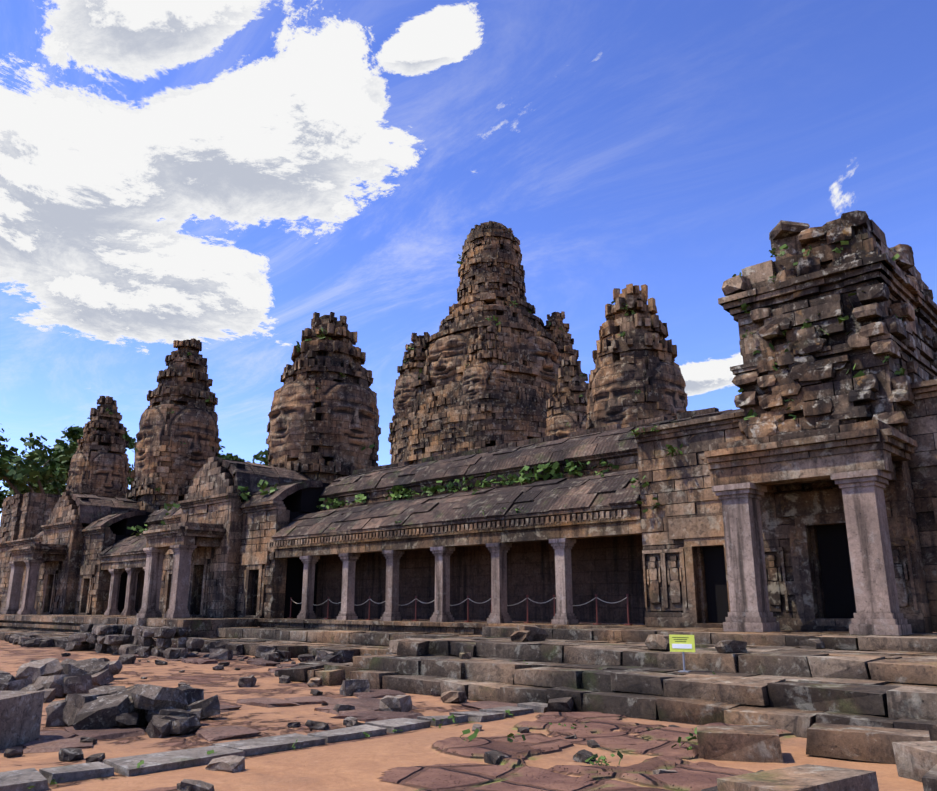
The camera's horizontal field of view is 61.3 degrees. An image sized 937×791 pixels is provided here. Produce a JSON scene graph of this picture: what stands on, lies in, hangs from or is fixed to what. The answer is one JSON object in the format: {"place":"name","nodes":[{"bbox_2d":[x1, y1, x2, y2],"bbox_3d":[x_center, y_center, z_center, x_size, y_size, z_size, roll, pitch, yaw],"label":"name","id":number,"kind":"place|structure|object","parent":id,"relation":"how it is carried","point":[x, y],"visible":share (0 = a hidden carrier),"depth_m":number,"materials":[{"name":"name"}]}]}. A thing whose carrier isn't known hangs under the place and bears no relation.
{"place":"outdoors","nodes":[
{"label":"outdoors","id":0,"kind":"place"},
{"bbox_2d":[0,492,115,614],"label":"pavilion walls","id":1,"kind":"structure","parent":0,"point":[74,578],"depth_m":53.06,"materials":[{"name":"stone"}]},
{"bbox_2d":[35,493,145,536],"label":"pavilion roof","id":2,"kind":"structure","parent":1,"relation":"on","point":[94,511],"depth_m":54.93,"materials":[{"name":"grey stone"}]},
{"bbox_2d":[69,395,129,495],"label":"tower blocks","id":3,"kind":"structure","parent":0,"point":[107,437],"depth_m":75.68,"materials":[{"name":"brown stone"}]},
{"bbox_2d":[66,451,127,497],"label":"carved stone faces","id":4,"kind":"object","parent":3,"relation":"attached to","point":[106,478],"visible":0.65,"depth_m":73.98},
{"bbox_2d":[104,567,144,615],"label":"porch pillars","id":5,"kind":"structure","parent":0,"point":[130,596],"depth_m":48.37,"materials":[{"name":"grey stone"}]},
{"bbox_2d":[122,338,219,511],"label":"tower blocks","id":6,"kind":"structure","parent":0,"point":[183,380],"depth_m":59.98,"materials":[{"name":"brown stone"}]},
{"bbox_2d":[134,406,217,479],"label":"carved stone faces","id":7,"kind":"object","parent":6,"relation":"attached to","point":[196,429],"visible":0.71,"depth_m":58.98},
{"bbox_2d":[99,457,289,625],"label":"pavilion walls","id":8,"kind":"structure","parent":0,"point":[233,553],"depth_m":39.83,"materials":[{"name":"stone"}]},
{"bbox_2d":[163,459,322,516],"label":"pavilion roof","id":9,"kind":"structure","parent":8,"relation":"on","point":[251,475],"depth_m":41.62,"materials":[{"name":"grey stone"}]},
{"bbox_2d":[258,451,652,645],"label":"gallery walls","id":10,"kind":"structure","parent":0,"point":[601,523],"depth_m":30.08,"materials":[{"name":"stone"}]},
{"bbox_2d":[297,538,577,624],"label":"gallery columns","id":11,"kind":"structure","parent":10,"relation":"on","point":[564,613],"depth_m":30.31,"materials":[{"name":"grey stone"}]},
{"bbox_2d":[288,594,632,624],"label":"barrier posts","id":12,"kind":"object","parent":10,"relation":"on","point":[597,623],"visible":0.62,"depth_m":29.30,"materials":[{"name":"brown"}]},
{"bbox_2d":[291,597,626,605],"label":"ropes","id":13,"kind":"object","parent":12,"relation":"hanging from","point":[476,602],"visible":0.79,"depth_m":29.61,"materials":[{"name":"beige"}]},
{"bbox_2d":[272,407,743,541],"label":"gallery roof","id":14,"kind":"structure","parent":10,"relation":"on","point":[606,489],"depth_m":31.81,"materials":[{"name":"grey stone"}]},
{"bbox_2d":[0,619,936,790],"bbox_3d":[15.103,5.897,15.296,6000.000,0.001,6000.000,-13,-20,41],"label":"ground","id":15,"kind":"structure","parent":0,"point":[227,690],"depth_m":13.83,"materials":[{"name":"brown soil"}]},
{"bbox_2d":[0,444,133,513],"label":"tree","id":16,"kind":"object","parent":15,"relation":"on","point":[11,492],"depth_m":106.52,"materials":[{"name":"green plant"}]},
{"bbox_2d":[0,425,135,494],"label":"tree","id":17,"kind":"object","parent":15,"relation":"on","point":[53,475],"depth_m":89.64,"materials":[{"name":"green plant"}]},
{"bbox_2d":[0,615,257,646],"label":"plinth","id":18,"kind":"structure","parent":15,"relation":"on","point":[46,626],"depth_m":40.08,"materials":[{"name":"stone"}]},
{"bbox_2d":[2,560,43,614],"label":"porch pillars","id":19,"kind":"structure","parent":18,"relation":"on","point":[29,588],"depth_m":52.29,"materials":[{"name":"grey stone"}]},
{"bbox_2d":[26,523,163,616],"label":"gallery walls","id":20,"kind":"structure","parent":18,"relation":"on","point":[137,560],"depth_m":48.49,"materials":[{"name":"stone"}]},
{"bbox_2d":[99,504,177,557],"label":"roof","id":21,"kind":"structure","parent":20,"relation":"on","point":[134,543],"depth_m":50.87,"materials":[{"name":"grey stone"}]},
{"bbox_2d":[135,568,162,612],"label":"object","id":22,"kind":"structure","parent":20,"relation":"attached to","point":[140,590],"depth_m":52.30,"materials":[{"name":"stone"}]},
{"bbox_2d":[76,497,152,614],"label":"dark openings","id":23,"kind":"object","parent":18,"relation":"on","point":[120,530],"visible":0.02,"depth_m":53.23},
{"bbox_2d":[137,544,196,617],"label":"porch pillars","id":24,"kind":"structure","parent":18,"relation":"on","point":[179,589],"depth_m":39.01,"materials":[{"name":"grey stone"}]},
{"bbox_2d":[199,463,330,626],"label":"dark openings","id":25,"kind":"object","parent":18,"relation":"on","point":[301,502],"visible":0.1,"depth_m":39.56,"materials":[{"name":"black"}]},
{"bbox_2d":[266,312,380,482],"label":"tower blocks","id":26,"kind":"structure","parent":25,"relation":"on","point":[318,360],"depth_m":47.76,"materials":[{"name":"brown stone"}]},
{"bbox_2d":[267,380,378,462],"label":"carved stone faces","id":27,"kind":"object","parent":26,"relation":"attached to","point":[351,419],"visible":0.73,"depth_m":46.70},
{"bbox_2d":[127,439,268,486],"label":"tree","id":28,"kind":"object","parent":15,"relation":"on","point":[258,456],"depth_m":108.17,"materials":[{"name":"green plant"}]},
{"bbox_2d":[22,652,516,753],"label":"paving stones","id":29,"kind":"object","parent":15,"relation":"on","point":[366,705],"depth_m":13.00,"materials":[{"name":"grey stone"}]},
{"bbox_2d":[171,627,484,657],"bbox_3d":[-4.973,9.142,29.113,17.697,0.824,4.846,-13,-20,41],"label":"terrace stone","id":30,"kind":"object","parent":15,"relation":"on","point":[250,639],"visible":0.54,"depth_m":29.19,"materials":[{"name":"grey stone"}]},
{"bbox_2d":[0,624,763,790],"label":"rubble rocks","id":31,"kind":"object","parent":15,"relation":"on","point":[31,687],"visible":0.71,"depth_m":13.20,"materials":[{"name":"grey stone"}]},
{"bbox_2d":[28,241,919,788],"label":"plants","id":32,"kind":"object","parent":15,"relation":"on","point":[402,493],"visible":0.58,"depth_m":30.60,"materials":[{"name":"green plant"}]},
{"bbox_2d":[278,625,936,790],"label":"stone steps","id":33,"kind":"structure","parent":15,"relation":"on","point":[823,696],"depth_m":13.36,"materials":[{"name":"stone"}]},
{"bbox_2d":[678,652,689,671],"bbox_3d":[3.926,4.823,14.422,0.219,0.420,0.219,-13,-20,41],"label":"sign post","id":34,"kind":"object","parent":33,"relation":"on","point":[683,670],"visible":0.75,"depth_m":14.39,"materials":[{"name":"grey metal"}]},
{"bbox_2d":[669,635,694,651],"bbox_3d":[3.913,4.539,14.482,0.451,0.300,0.133,-13,-20,41],"label":"sign panel","id":35,"kind":"object","parent":34,"relation":"attached to","point":[690,639],"visible":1,"depth_m":14.47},
{"bbox_2d":[672,637,688,641],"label":"sign lines","id":36,"kind":"object","parent":35,"relation":"attached to","point":[680,639],"visible":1,"depth_m":14.50,"materials":[{"name":"paint"}]},
{"bbox_2d":[672,644,691,648],"bbox_3d":[3.903,4.585,14.460,0.350,0.080,0.095,-13,-20,41],"label":"label","id":37,"kind":"object","parent":35,"relation":"attached to","point":[686,646],"visible":1,"depth_m":14.45,"materials":[{"name":"white paper"}]},
{"bbox_2d":[712,469,911,635],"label":"porch pillars","id":38,"kind":"structure","parent":33,"relation":"on","point":[874,580],"depth_m":18.14,"materials":[{"name":"grey stone"}]},
{"bbox_2d":[0,0,936,519],"label":"sky","id":39,"kind":"structure","parent":0,"point":[224,175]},
{"bbox_2d":[390,407,547,464],"bbox_3d":[2.206,8.470,69.825,17.078,10.894,17.079,-13,-20,41],"label":"central drum","id":40,"kind":"object","parent":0,"point":[416,440],"visible":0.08,"depth_m":63.19,"materials":[{"name":"brown stone"}]},
{"bbox_2d":[393,221,562,446],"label":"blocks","id":41,"kind":"structure","parent":40,"relation":"on","point":[491,272],"depth_m":69.60,"materials":[{"name":"brown stone"}]},
{"bbox_2d":[388,332,429,446],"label":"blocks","id":42,"kind":"structure","parent":41,"relation":"on","point":[417,354],"depth_m":70.68,"materials":[{"name":"brown stone"}]},
{"bbox_2d":[394,374,430,417],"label":"carved stone face","id":43,"kind":"object","parent":42,"relation":"attached to","point":[405,392],"visible":0.52,"depth_m":69.42},
{"bbox_2d":[462,324,508,430],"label":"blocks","id":44,"kind":"structure","parent":41,"relation":"on","point":[485,342],"depth_m":64.64,"materials":[{"name":"brown stone"}]},
{"bbox_2d":[544,311,578,384],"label":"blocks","id":45,"kind":"structure","parent":41,"relation":"on","point":[564,346],"depth_m":71.84,"materials":[{"name":"brown stone"}]},
{"bbox_2d":[461,365,511,404],"bbox_3d":[1.628,-0.534,64.802,3.676,3.312,3.612,-13,-20,41],"label":"carved stone face","id":46,"kind":"object","parent":40,"relation":"on","point":[476,383],"visible":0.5,"depth_m":63.80},
{"bbox_2d":[316,468,645,623],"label":"gallery wall","id":47,"kind":"structure","parent":0,"point":[608,569],"depth_m":31.11,"materials":[{"name":"brown stone"}]},
{"bbox_2d":[61,712,923,790],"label":"causeway ground","id":48,"kind":"structure","parent":0,"point":[542,755],"depth_m":9.01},
{"bbox_2d":[0,702,547,790],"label":"stone curb","id":49,"kind":"structure","parent":48,"relation":"on","point":[23,780],"depth_m":9.66,"materials":[{"name":"grey stone"}]},
{"bbox_2d":[426,331,560,386],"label":"faces","id":50,"kind":"object","parent":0,"point":[446,353],"visible":0.54,"depth_m":67.86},
{"bbox_2d":[545,413,587,438],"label":"tower faces","id":51,"kind":"object","parent":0,"point":[558,426],"visible":0.35,"depth_m":54.27,"materials":[{"name":"brown stone"}]},
{"bbox_2d":[546,355,588,435],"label":"tower blocks","id":52,"kind":"structure","parent":51,"relation":"on","point":[570,388],"depth_m":55.65,"materials":[{"name":"brown stone"}]},
{"bbox_2d":[588,359,687,427],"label":"carved stone faces","id":53,"kind":"object","parent":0,"point":[615,387],"visible":0.54,"depth_m":38.10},
{"bbox_2d":[586,284,687,428],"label":"tower blocks","id":54,"kind":"structure","parent":53,"relation":"on","point":[644,328],"depth_m":39.33,"materials":[{"name":"brown stone"}]},
{"bbox_2d":[566,379,936,650],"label":"gopura walls","id":55,"kind":"structure","parent":0,"point":[682,526],"depth_m":20.53,"materials":[{"name":"stone"}]},
{"bbox_2d":[703,524,856,622],"bbox_3d":[11.738,4.045,22.968,11.400,6.000,6.450,-13,-20,41],"label":"doorway","id":56,"kind":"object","parent":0,"point":[837,579],"visible":0.05,"depth_m":20.61,"materials":[{"name":"black"}]},
{"bbox_2d":[718,210,936,438],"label":"ruined stone tower","id":57,"kind":"structure","parent":0,"point":[818,385],"depth_m":21.54,"materials":[{"name":"stone"}]},
{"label":"wall void","id":58,"kind":"object","parent":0,"visible":0},
{"bbox_2d":[0,492,61,612],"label":"wall","id":59,"kind":"structure","parent":58,"relation":"on","point":[24,517],"depth_m":63.70,"materials":[{"name":"brown stone"}]}
]}

